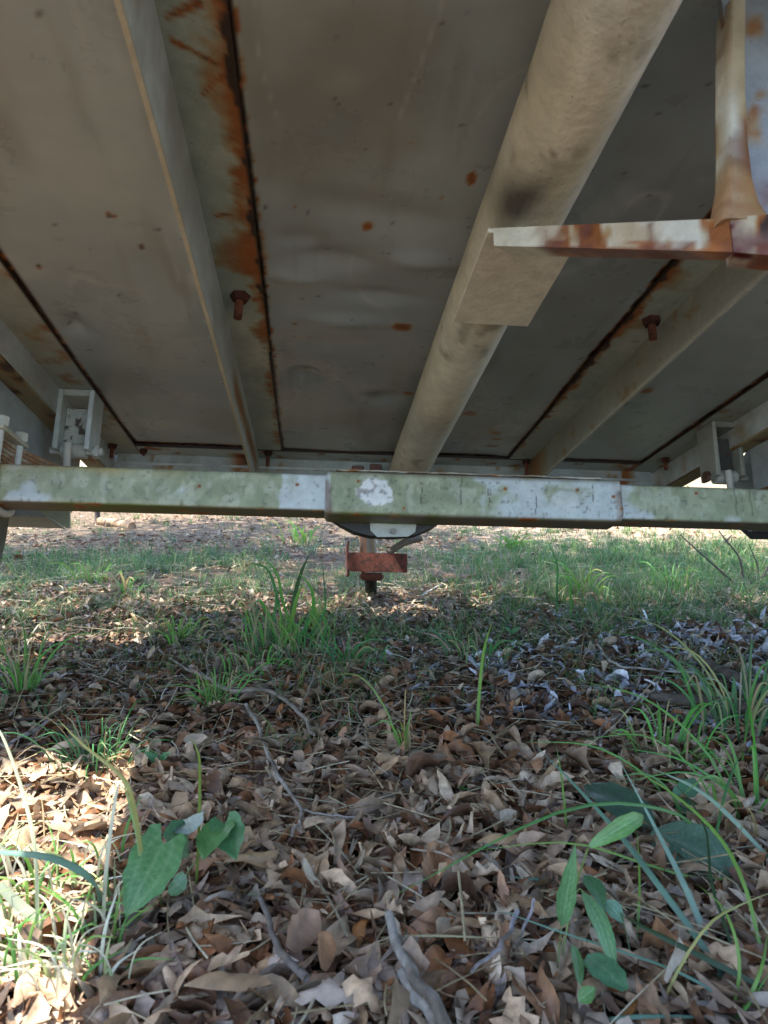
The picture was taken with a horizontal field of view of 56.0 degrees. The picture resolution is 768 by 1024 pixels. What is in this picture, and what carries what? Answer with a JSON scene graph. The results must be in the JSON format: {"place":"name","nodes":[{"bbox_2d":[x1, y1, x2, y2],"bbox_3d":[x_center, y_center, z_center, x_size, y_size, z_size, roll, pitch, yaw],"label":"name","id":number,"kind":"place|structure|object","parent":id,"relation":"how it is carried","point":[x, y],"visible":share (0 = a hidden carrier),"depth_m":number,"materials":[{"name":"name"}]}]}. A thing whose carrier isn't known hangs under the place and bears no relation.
{"place":"outdoors","nodes":[
{"label":"outdoors","id":0,"kind":"place"},
{"bbox_2d":[0,485,767,759],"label":"grass","id":1,"kind":"structure","parent":0,"point":[610,554],"depth_m":2.37,"materials":[{"name":"plant"}]},
{"bbox_2d":[0,477,767,1023],"bbox_3d":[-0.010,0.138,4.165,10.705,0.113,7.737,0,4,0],"label":"leaf litter","id":2,"kind":"object","parent":0,"point":[430,775],"visible":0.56,"depth_m":0.87,"materials":[{"name":"plant"}]},
{"bbox_2d":[0,731,38,943],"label":"grass stalk","id":3,"kind":"object","parent":2,"relation":"on","point":[31,827],"depth_m":0.61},
{"bbox_2d":[8,719,51,745],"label":"twig","id":4,"kind":"object","parent":2,"relation":"on","point":[28,733],"visible":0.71,"depth_m":1.10,"materials":[{"name":"wood"}]},
{"bbox_2d":[0,619,95,699],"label":"grass tuft","id":5,"kind":"object","parent":2,"relation":"on","point":[16,683],"visible":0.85,"depth_m":1.31,"materials":[{"name":"plant"}]},
{"bbox_2d":[0,850,103,901],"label":"grass stalk","id":6,"kind":"object","parent":2,"relation":"on","point":[82,872],"depth_m":0.56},
{"bbox_2d":[39,909,93,937],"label":"fallen leaf","id":7,"kind":"object","parent":2,"relation":"on","point":[47,929],"visible":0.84,"depth_m":0.61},
{"bbox_2d":[58,892,79,909],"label":"fallen leaf","id":8,"kind":"object","parent":2,"relation":"on","point":[73,904],"visible":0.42,"depth_m":0.66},
{"bbox_2d":[62,952,82,999],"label":"fallen leaf","id":9,"kind":"object","parent":2,"relation":"on","point":[68,982],"visible":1,"depth_m":0.56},
{"bbox_2d":[2,699,163,778],"bbox_3d":[-0.409,0.323,0.988,0.245,0.087,0.261,0,4,0],"label":"grass tuft","id":10,"kind":"object","parent":2,"relation":"on","point":[99,750],"visible":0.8,"depth_m":0.98,"materials":[{"name":"plant"}]},
{"bbox_2d":[50,559,115,586],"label":"grass tuft","id":11,"kind":"object","parent":2,"relation":"on","point":[89,578],"visible":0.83,"depth_m":2.42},
{"bbox_2d":[0,797,176,1021],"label":"grass tuft","id":12,"kind":"object","parent":2,"relation":"on","point":[17,903],"visible":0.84,"depth_m":0.61,"materials":[{"name":"plant"}]},
{"bbox_2d":[84,973,98,987],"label":"fallen leaf","id":13,"kind":"object","parent":2,"relation":"on","point":[91,981],"visible":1,"depth_m":0.56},
{"bbox_2d":[92,1008,107,1021],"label":"fallen leaf","id":14,"kind":"object","parent":2,"relation":"on","point":[98,1014],"visible":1,"depth_m":0.53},
{"bbox_2d":[61,723,142,851],"bbox_3d":[-0.262,0.239,0.641,0.152,0.079,0.012,3,5,40],"label":"grass stalk","id":15,"kind":"object","parent":2,"relation":"on","point":[128,788],"depth_m":0.60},
{"bbox_2d":[124,785,141,856],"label":"grass stalk","id":16,"kind":"object","parent":15,"relation":"attached to","point":[133,821],"depth_m":0.60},
{"bbox_2d":[66,990,137,1019],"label":"fallen leaf","id":17,"kind":"object","parent":2,"relation":"on","point":[93,1003],"visible":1,"depth_m":0.54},
{"bbox_2d":[94,941,125,968],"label":"fallen leaf","id":18,"kind":"object","parent":2,"relation":"on","point":[118,947],"visible":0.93,"depth_m":0.59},
{"bbox_2d":[102,780,120,929],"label":"grass stalk","id":19,"kind":"object","parent":2,"relation":"on","point":[106,866],"depth_m":0.60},
{"bbox_2d":[96,517,135,528],"bbox_3d":[-1.844,0.082,4.983,0.402,0.078,0.085,3,5,37],"label":"log","id":20,"kind":"object","parent":2,"relation":"on","point":[112,522],"visible":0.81,"depth_m":4.98,"materials":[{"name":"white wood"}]},
{"bbox_2d":[111,822,133,856],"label":"fallen leaf","id":21,"kind":"object","parent":2,"relation":"on","point":[119,830],"visible":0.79,"depth_m":0.77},
{"bbox_2d":[100,570,147,596],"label":"grass tuft","id":22,"kind":"object","parent":2,"relation":"on","point":[123,586],"visible":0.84,"depth_m":2.24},
{"bbox_2d":[107,930,144,965],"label":"fallen leaf","id":23,"kind":"object","parent":2,"relation":"on","point":[133,944],"visible":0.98,"depth_m":0.60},
{"bbox_2d":[101,1010,151,1023],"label":"fallen leaf","id":24,"kind":"object","parent":2,"relation":"on","point":[122,1018],"visible":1,"depth_m":0.52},
{"bbox_2d":[112,921,152,945],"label":"fallen leaf","id":25,"kind":"object","parent":2,"relation":"on","point":[142,927],"visible":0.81,"depth_m":0.61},
{"bbox_2d":[121,979,143,991],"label":"fallen leaf","id":26,"kind":"object","parent":2,"relation":"on","point":[139,986],"visible":1,"depth_m":0.55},
{"bbox_2d":[142,922,166,939],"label":"fallen leaf","id":27,"kind":"object","parent":2,"relation":"on","point":[157,930],"visible":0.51,"depth_m":0.63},
{"bbox_2d":[146,980,164,998],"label":"fallen leaf","id":28,"kind":"object","parent":2,"relation":"on","point":[154,986],"visible":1,"depth_m":0.55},
{"bbox_2d":[144,751,170,762],"bbox_3d":[-0.302,0.338,0.967,0.036,0.040,0.012,0,4,0],"label":"sprout","id":29,"kind":"object","parent":2,"relation":"on","point":[151,756],"visible":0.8,"depth_m":0.96,"materials":[{"name":"green plant"}]},
{"bbox_2d":[155,963,166,1022],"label":"fallen leaf","id":30,"kind":"object","parent":2,"relation":"on","point":[159,977],"visible":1,"depth_m":0.56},
{"bbox_2d":[168,901,181,915],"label":"fallen leaf","id":31,"kind":"object","parent":2,"relation":"on","point":[175,906],"visible":1,"depth_m":0.65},
{"bbox_2d":[168,940,183,978],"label":"fallen leaf","id":32,"kind":"object","parent":2,"relation":"on","point":[177,968],"visible":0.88,"depth_m":0.58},
{"bbox_2d":[133,615,219,645],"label":"grass tuft","id":33,"kind":"object","parent":2,"relation":"on","point":[173,633],"visible":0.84,"depth_m":1.73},
{"bbox_2d":[122,811,244,921],"bbox_3d":[-0.168,0.325,0.636,0.082,0.110,0.128,1,4,8],"label":"heart leaved plant","id":34,"kind":"object","parent":2,"relation":"on","point":[149,874],"visible":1,"depth_m":0.62,"materials":[{"name":"green plant"}]},
{"bbox_2d":[178,992,210,1000],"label":"fallen leaf","id":35,"kind":"object","parent":2,"relation":"on","point":[200,996],"visible":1,"depth_m":0.54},
{"bbox_2d":[183,733,206,744],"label":"fallen leaf","id":36,"kind":"object","parent":2,"relation":"on","point":[197,738],"visible":0.91,"depth_m":1.05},
{"bbox_2d":[191,739,200,883],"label":"grass stalk","id":37,"kind":"object","parent":2,"relation":"on","point":[199,804],"depth_m":0.69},
{"bbox_2d":[196,918,214,957],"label":"fallen leaf","id":38,"kind":"object","parent":2,"relation":"on","point":[204,940],"visible":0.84,"depth_m":0.61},
{"bbox_2d":[192,882,229,892],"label":"fallen leaf","id":39,"kind":"object","parent":2,"relation":"on","point":[211,889],"visible":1,"depth_m":0.69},
{"bbox_2d":[215,965,226,1012],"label":"fallen leaf","id":40,"kind":"object","parent":2,"relation":"on","point":[221,1003],"visible":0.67,"depth_m":0.55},
{"bbox_2d":[184,971,270,991],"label":"fallen leaf","id":41,"kind":"object","parent":2,"relation":"on","point":[224,981],"visible":1,"depth_m":0.54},
{"bbox_2d":[173,658,283,713],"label":"grass tuft","id":42,"kind":"object","parent":2,"relation":"on","point":[208,699],"visible":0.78,"depth_m":1.25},
{"bbox_2d":[157,649,315,735],"bbox_3d":[-0.237,0.305,1.355,0.196,0.024,0.662,-3,5,-39],"label":"twig","id":43,"kind":"object","parent":2,"relation":"on","point":[286,701],"visible":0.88,"depth_m":1.24,"materials":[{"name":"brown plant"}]},
{"bbox_2d":[222,995,257,1023],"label":"fallen leaf","id":44,"kind":"object","parent":2,"relation":"on","point":[242,1016],"visible":1,"depth_m":0.52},
{"bbox_2d":[229,910,252,919],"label":"fallen leaf","id":45,"kind":"object","parent":2,"relation":"on","point":[248,915],"visible":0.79,"depth_m":0.65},
{"bbox_2d":[229,929,261,943],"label":"fallen leaf","id":46,"kind":"object","parent":2,"relation":"on","point":[256,931],"visible":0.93,"depth_m":0.62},
{"bbox_2d":[211,637,298,681],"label":"grass tuft","id":47,"kind":"object","parent":2,"relation":"on","point":[268,661],"visible":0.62,"depth_m":1.45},
{"bbox_2d":[257,955,299,975],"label":"fallen leaf","id":48,"kind":"object","parent":2,"relation":"on","point":[282,967],"visible":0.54,"depth_m":0.57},
{"bbox_2d":[257,895,309,982],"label":"twig","id":49,"kind":"object","parent":2,"relation":"on","point":[302,974],"visible":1,"depth_m":0.57,"materials":[{"name":"wood"}]},
{"bbox_2d":[269,905,298,917],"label":"fallen leaf","id":50,"kind":"object","parent":2,"relation":"on","point":[280,909],"visible":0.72,"depth_m":0.65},
{"bbox_2d":[233,554,339,654],"bbox_3d":[-0.225,0.205,1.681,0.251,0.219,0.305,0,4,0],"label":"grass tuft","id":51,"kind":"object","parent":2,"relation":"on","point":[314,614],"visible":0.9,"depth_m":1.68,"materials":[{"name":"plant"}]},
{"bbox_2d":[278,931,305,970],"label":"fallen leaf","id":52,"kind":"object","parent":2,"relation":"on","point":[297,955],"visible":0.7,"depth_m":0.59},
{"bbox_2d":[268,520,332,544],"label":"grass tuft","id":53,"kind":"object","parent":2,"relation":"on","point":[295,535],"visible":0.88,"depth_m":3.94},
{"bbox_2d":[244,703,357,836],"bbox_3d":[-0.126,0.326,0.982,0.079,0.015,0.446,-1,4,-17],"label":"twig","id":54,"kind":"object","parent":2,"relation":"on","point":[272,762],"visible":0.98,"depth_m":0.88,"materials":[{"name":"wood"}]},
{"bbox_2d":[286,907,320,951],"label":"fallen leaf","id":55,"kind":"object","parent":2,"relation":"on","point":[304,929],"visible":1,"depth_m":0.60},
{"bbox_2d":[300,858,320,887],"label":"fallen leaf","id":56,"kind":"object","parent":2,"relation":"on","point":[308,872],"visible":1,"depth_m":0.67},
{"bbox_2d":[317,931,335,970],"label":"fallen leaf","id":57,"kind":"object","parent":2,"relation":"on","point":[326,946],"visible":1,"depth_m":0.58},
{"bbox_2d":[294,977,382,1011],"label":"fallen leaf","id":58,"kind":"object","parent":2,"relation":"on","point":[329,992],"visible":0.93,"depth_m":0.54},
{"bbox_2d":[331,894,357,919],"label":"fallen leaf","id":59,"kind":"object","parent":2,"relation":"on","point":[349,910],"visible":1,"depth_m":0.65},
{"bbox_2d":[304,629,393,669],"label":"grass tuft","id":60,"kind":"object","parent":2,"relation":"on","point":[347,650],"visible":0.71,"depth_m":1.50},
{"bbox_2d":[333,1011,367,1023],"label":"fallen leaf","id":61,"kind":"object","parent":2,"relation":"on","point":[339,1018],"visible":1,"depth_m":0.52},
{"bbox_2d":[352,918,370,946],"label":"fallen leaf","id":62,"kind":"object","parent":2,"relation":"on","point":[358,929],"visible":1,"depth_m":0.62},
{"bbox_2d":[333,673,412,755],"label":"grass tuft","id":63,"kind":"object","parent":2,"relation":"on","point":[407,735],"visible":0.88,"depth_m":1.01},
{"bbox_2d":[0,0,767,595],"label":"utility trailer","id":64,"kind":"object","parent":2,"relation":"on","point":[370,272],"visible":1,"depth_m":1.02,"materials":[{"name":"white paint"}]},
{"bbox_2d":[0,526,767,1023],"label":"dry straws","id":65,"kind":"object","parent":2,"relation":"on","point":[430,806],"visible":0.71,"depth_m":1.04,"materials":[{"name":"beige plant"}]},
{"bbox_2d":[377,877,399,903],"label":"fallen leaf","id":66,"kind":"object","parent":2,"relation":"on","point":[391,884],"visible":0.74,"depth_m":0.67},
{"bbox_2d":[388,976,410,1023],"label":"fallen leaf","id":67,"kind":"object","parent":2,"relation":"on","point":[400,1000],"visible":1,"depth_m":0.52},
{"bbox_2d":[380,933,420,961],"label":"fallen leaf","id":68,"kind":"object","parent":2,"relation":"on","point":[390,952],"visible":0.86,"depth_m":0.59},
{"bbox_2d":[395,967,436,1023],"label":"twig","id":69,"kind":"object","parent":2,"relation":"on","point":[417,1001],"visible":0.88,"depth_m":0.53,"materials":[{"name":"wood"}]},
{"bbox_2d":[385,910,451,1023],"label":"twig","id":70,"kind":"object","parent":2,"relation":"on","point":[419,986],"visible":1,"depth_m":0.54,"materials":[{"name":"wood"}]},
{"bbox_2d":[426,569,472,582],"bbox_3d":[0.245,0.246,2.697,0.046,0.047,0.208,-4,5,-44],"label":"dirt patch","id":71,"kind":"object","parent":2,"relation":"on","point":[435,572],"visible":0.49,"depth_m":2.70,"materials":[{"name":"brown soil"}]},
{"bbox_2d":[448,1006,455,1022],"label":"fallen leaf","id":72,"kind":"object","parent":2,"relation":"on","point":[453,1020],"visible":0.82,"depth_m":0.53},
{"bbox_2d":[451,988,468,1011],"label":"fallen leaf","id":73,"kind":"object","parent":72,"relation":"on","point":[461,993],"visible":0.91,"depth_m":0.54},
{"bbox_2d":[444,937,475,958],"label":"fallen leaf","id":74,"kind":"object","parent":2,"relation":"on","point":[458,946],"visible":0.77,"depth_m":0.61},
{"bbox_2d":[415,621,527,663],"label":"grass tuft","id":75,"kind":"object","parent":2,"relation":"on","point":[496,644],"visible":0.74,"depth_m":1.55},
{"bbox_2d":[462,964,488,980],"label":"fallen leaf","id":76,"kind":"object","parent":2,"relation":"on","point":[481,974],"visible":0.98,"depth_m":0.56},
{"bbox_2d":[476,620,492,732],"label":"grass stalk","id":77,"kind":"object","parent":2,"relation":"on","point":[479,688],"depth_m":1.12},
{"bbox_2d":[478,917,494,948],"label":"fallen leaf","id":78,"kind":"object","parent":2,"relation":"on","point":[486,930],"visible":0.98,"depth_m":0.62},
{"bbox_2d":[476,833,519,844],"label":"fallen leaf","id":79,"kind":"object","parent":2,"relation":"on","point":[490,838],"visible":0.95,"depth_m":0.76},
{"bbox_2d":[493,972,506,1008],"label":"fallen leaf","id":80,"kind":"object","parent":2,"relation":"on","point":[499,989],"visible":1,"depth_m":0.55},
{"bbox_2d":[470,898,534,972],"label":"twig","id":81,"kind":"object","parent":2,"relation":"on","point":[506,936],"visible":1,"depth_m":0.58,"materials":[{"name":"wood"}]},
{"bbox_2d":[489,530,532,550],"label":"grass tuft","id":82,"kind":"object","parent":2,"relation":"on","point":[507,539],"visible":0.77,"depth_m":3.61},
{"bbox_2d":[502,845,534,867],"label":"fallen leaf","id":83,"kind":"object","parent":2,"relation":"on","point":[511,850],"visible":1,"depth_m":0.74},
{"bbox_2d":[517,955,541,972],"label":"fallen leaf","id":84,"kind":"object","parent":2,"relation":"on","point":[525,963],"visible":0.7,"depth_m":0.59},
{"bbox_2d":[546,538,558,622],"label":"grass stalk","id":85,"kind":"object","parent":2,"relation":"on","point":[557,578],"depth_m":1.97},
{"bbox_2d":[561,955,574,999],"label":"fallen leaf","id":86,"kind":"object","parent":2,"relation":"on","point":[570,966],"visible":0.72,"depth_m":0.57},
{"bbox_2d":[381,694,767,1023],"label":"grass tuft","id":87,"kind":"object","parent":2,"relation":"on","point":[717,965],"visible":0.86,"depth_m":0.62,"materials":[{"name":"plant"}]},
{"bbox_2d":[382,681,767,901],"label":"grass tuft","id":88,"kind":"object","parent":2,"relation":"on","point":[722,785],"visible":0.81,"depth_m":0.85,"materials":[{"name":"plant"}]},
{"bbox_2d":[549,559,624,598],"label":"grass tuft","id":89,"kind":"object","parent":2,"relation":"on","point":[585,581],"visible":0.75,"depth_m":2.24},
{"bbox_2d":[572,1003,613,1023],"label":"fallen leaf","id":90,"kind":"object","parent":2,"relation":"on","point":[583,1010],"visible":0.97,"depth_m":0.53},
{"bbox_2d":[556,812,643,1003],"bbox_3d":[0.171,0.319,0.582,0.062,0.130,0.145,2,4,23],"label":"lance leaved seedling","id":91,"kind":"object","parent":2,"relation":"on","point":[606,969],"visible":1,"depth_m":0.58,"materials":[{"name":"green plant"}]},
{"bbox_2d":[557,667,664,761],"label":"twig","id":92,"kind":"object","parent":2,"relation":"on","point":[602,735],"visible":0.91,"depth_m":1.07,"materials":[{"name":"brown plant"}]},
{"bbox_2d":[602,995,622,1015],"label":"fallen leaf","id":93,"kind":"object","parent":2,"relation":"on","point":[608,1001],"visible":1,"depth_m":0.53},
{"bbox_2d":[613,999,637,1023],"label":"fallen leaf","id":94,"kind":"object","parent":2,"relation":"on","point":[631,1008],"visible":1,"depth_m":0.53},
{"bbox_2d":[597,644,694,673],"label":"twig","id":95,"kind":"object","parent":2,"relation":"on","point":[619,665],"visible":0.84,"depth_m":1.39,"materials":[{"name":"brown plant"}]},
{"bbox_2d":[636,980,659,1023],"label":"fallen leaf","id":96,"kind":"object","parent":2,"relation":"on","point":[642,1000],"visible":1,"depth_m":0.53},
{"bbox_2d":[583,778,733,877],"bbox_3d":[0.324,0.350,0.800,0.172,0.044,0.182,0,4,0],"label":"fuzzy leaved plant","id":97,"kind":"object","parent":2,"relation":"on","point":[691,838],"visible":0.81,"depth_m":0.77,"materials":[{"name":"green plant"}]},
{"bbox_2d":[631,561,709,595],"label":"grass tuft","id":98,"kind":"object","parent":2,"relation":"on","point":[676,578],"visible":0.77,"depth_m":2.37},
{"bbox_2d":[664,937,685,982],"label":"fallen leaf","id":99,"kind":"object","parent":2,"relation":"on","point":[678,955],"visible":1,"depth_m":0.55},
{"bbox_2d":[611,699,739,770],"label":"grass tuft","id":100,"kind":"object","parent":2,"relation":"on","point":[682,730],"visible":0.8,"depth_m":1.03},
{"bbox_2d":[668,980,687,1002],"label":"fallen leaf","id":101,"kind":"object","parent":2,"relation":"on","point":[678,987],"visible":0.86,"depth_m":0.55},
{"bbox_2d":[595,614,767,745],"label":"grass tuft","id":102,"kind":"object","parent":2,"relation":"on","point":[707,690],"visible":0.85,"depth_m":1.14,"materials":[{"name":"plant"}]},
{"bbox_2d":[650,692,767,720],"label":"twig","id":103,"kind":"object","parent":2,"relation":"on","point":[665,697],"visible":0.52,"depth_m":1.21,"materials":[{"name":"wood"}]},
{"bbox_2d":[703,1014,729,1023],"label":"fallen leaf","id":104,"kind":"object","parent":2,"relation":"on","point":[717,1019],"visible":1,"depth_m":0.52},
{"bbox_2d":[680,531,767,585],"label":"bare weed","id":105,"kind":"object","parent":2,"relation":"on","point":[740,561],"visible":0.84,"depth_m":2.48,"materials":[{"name":"brown plant"}]},
{"bbox_2d":[693,969,759,1022],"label":"fallen leaf","id":106,"kind":"object","parent":2,"relation":"on","point":[718,995],"visible":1,"depth_m":0.55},
{"bbox_2d":[691,656,767,697],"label":"twig","id":107,"kind":"object","parent":2,"relation":"on","point":[728,673],"visible":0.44,"depth_m":1.37,"materials":[{"name":"wood"}]},
{"bbox_2d":[729,867,767,898],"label":"fallen leaf","id":108,"kind":"object","parent":2,"relation":"on","point":[733,872],"visible":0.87,"depth_m":0.70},
{"bbox_2d":[740,896,758,915],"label":"fallen leaf","id":109,"kind":"object","parent":2,"relation":"on","point":[744,908],"visible":0.72,"depth_m":0.66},
{"bbox_2d":[734,914,764,927],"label":"fallen leaf","id":110,"kind":"object","parent":2,"relation":"on","point":[740,919],"visible":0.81,"depth_m":0.64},
{"bbox_2d":[745,992,764,1020],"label":"fallen leaf","id":111,"kind":"object","parent":2,"relation":"on","point":[754,1008],"visible":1,"depth_m":0.54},
{"bbox_2d":[726,979,754,1005],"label":"fallen leaf","id":112,"kind":"object","parent":111,"relation":"on","point":[743,996],"visible":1,"depth_m":0.54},
{"bbox_2d":[746,991,767,1007],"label":"fallen leaf","id":113,"kind":"object","parent":2,"relation":"on","point":[761,998],"visible":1,"depth_m":0.54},
{"bbox_2d":[747,965,767,991],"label":"fallen leaf","id":114,"kind":"object","parent":2,"relation":"on","point":[765,983],"visible":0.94,"depth_m":0.56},
{"label":"fallen leaf","id":115,"kind":"object","parent":2,"relation":"on","visible":0},
{"bbox_2d":[0,980,11,1006],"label":"fallen leaf","id":116,"kind":"object","parent":115,"relation":"on","point":[4,992],"visible":1,"depth_m":0.53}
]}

